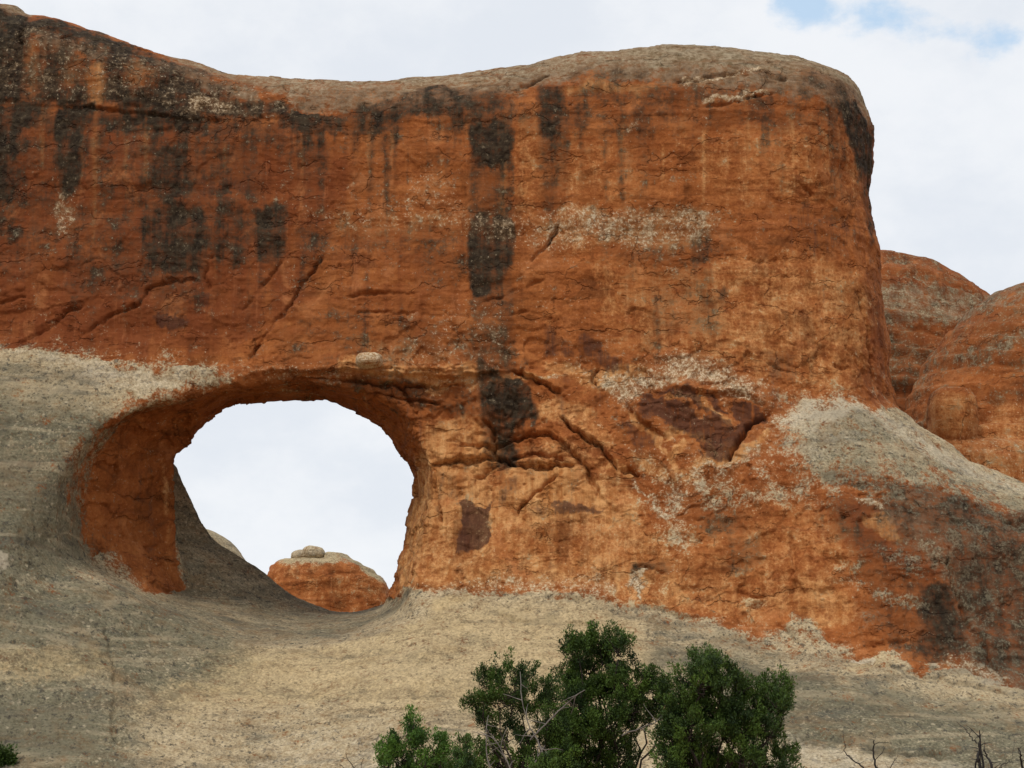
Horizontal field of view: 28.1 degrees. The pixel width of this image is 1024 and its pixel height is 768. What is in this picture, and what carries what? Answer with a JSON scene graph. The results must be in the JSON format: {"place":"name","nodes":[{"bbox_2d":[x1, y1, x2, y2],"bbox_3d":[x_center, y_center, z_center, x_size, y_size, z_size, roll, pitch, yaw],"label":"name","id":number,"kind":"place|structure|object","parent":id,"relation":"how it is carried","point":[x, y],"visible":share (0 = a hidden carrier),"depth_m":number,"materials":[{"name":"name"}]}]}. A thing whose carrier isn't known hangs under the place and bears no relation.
{"place":"outdoors","nodes":[
{"label":"outdoors","id":0,"kind":"place"},
{"bbox_2d":[206,529,244,559],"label":"rock dome","id":1,"kind":"object","parent":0,"point":[224,542],"visible":0.05,"depth_m":158.45,"materials":[{"name":"stone"}]},
{"bbox_2d":[267,552,389,611],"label":"rock outcrop","id":2,"kind":"object","parent":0,"point":[337,581],"visible":0.19,"depth_m":128.04,"materials":[{"name":"stone"}]},
{"bbox_2d":[291,549,304,557],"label":"boulder","id":3,"kind":"object","parent":2,"relation":"on","point":[297,553],"visible":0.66,"depth_m":129.76,"materials":[{"name":"stone"}]},
{"bbox_2d":[303,545,324,557],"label":"boulder","id":4,"kind":"object","parent":2,"relation":"on","point":[310,551],"visible":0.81,"depth_m":129.65,"materials":[{"name":"stone"}]},
{"bbox_2d":[0,463,1023,767],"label":"hillside","id":5,"kind":"structure","parent":0,"point":[226,659],"depth_m":63.11,"materials":[{"name":"stone"}]},
{"bbox_2d":[0,741,20,766],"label":"shrub","id":6,"kind":"object","parent":5,"relation":"on","point":[7,756],"visible":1,"depth_m":57.43,"materials":[{"name":"green plant"}]},
{"bbox_2d":[0,4,1023,691],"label":"rock arch","id":7,"kind":"object","parent":5,"relation":"on","point":[616,320],"visible":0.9,"depth_m":71.95,"materials":[{"name":"stone"}]},
{"bbox_2d":[356,352,382,368],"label":"boulder","id":8,"kind":"object","parent":7,"relation":"on","point":[368,360],"visible":1,"depth_m":70.11,"materials":[{"name":"stone"}]},
{"bbox_2d":[1018,747,1023,767],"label":"dead shrub","id":9,"kind":"object","parent":5,"relation":"on","point":[1021,761],"visible":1,"depth_m":24.56,"materials":[{"name":"brown wood"}]},
{"bbox_2d":[0,0,1023,588],"label":"sky","id":10,"kind":"structure","parent":0,"point":[940,83],"materials":[{"name":"white"}]},
{"bbox_3d":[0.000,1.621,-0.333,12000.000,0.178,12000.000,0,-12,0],"label":"ground","id":11,"kind":"structure","parent":0,"visible":0},
{"bbox_2d":[335,752,363,767],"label":"dead shrub","id":12,"kind":"object","parent":11,"relation":"on","point":[350,762],"visible":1,"depth_m":23.60,"materials":[{"name":"grey plant"}]},
{"bbox_2d":[372,704,465,767],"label":"juniper tree","id":13,"kind":"object","parent":11,"relation":"on","point":[392,748],"visible":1,"depth_m":23.57,"materials":[{"name":"green plant"}]},
{"bbox_2d":[429,738,562,767],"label":"bush","id":14,"kind":"object","parent":11,"relation":"on","point":[546,760],"visible":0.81,"depth_m":24.49,"materials":[{"name":"green plant"}]},
{"bbox_2d":[448,646,585,767],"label":"juniper tree","id":15,"kind":"object","parent":11,"relation":"on","point":[547,728],"visible":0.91,"depth_m":28.53,"materials":[{"name":"green plant"}]},
{"bbox_2d":[535,619,679,767],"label":"juniper tree","id":16,"kind":"object","parent":11,"relation":"on","point":[612,689],"visible":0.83,"depth_m":29.46,"materials":[{"name":"green plant"}]},
{"bbox_2d":[644,641,804,767],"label":"juniper tree","id":17,"kind":"object","parent":11,"relation":"on","point":[730,722],"visible":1,"depth_m":27.90,"materials":[{"name":"green plant"}]},
{"bbox_2d":[838,736,897,767],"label":"dead shrub","id":18,"kind":"object","parent":11,"relation":"on","point":[849,756],"visible":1,"depth_m":24.60,"materials":[{"name":"brown wood"}]},
{"bbox_2d":[880,250,989,411],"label":"rock dome","id":19,"kind":"object","parent":11,"relation":"on","point":[928,303],"visible":0.06,"depth_m":96.89,"materials":[{"name":"stone"}]},
{"bbox_2d":[905,282,1023,482],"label":"rock dome","id":20,"kind":"object","parent":11,"relation":"on","point":[965,398],"visible":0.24,"depth_m":85.39,"materials":[{"name":"stone"}]},
{"bbox_2d":[957,722,1014,767],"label":"dead shrub","id":21,"kind":"object","parent":11,"relation":"on","point":[978,754],"visible":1,"depth_m":24.56,"materials":[{"name":"brown wood"}]}
]}

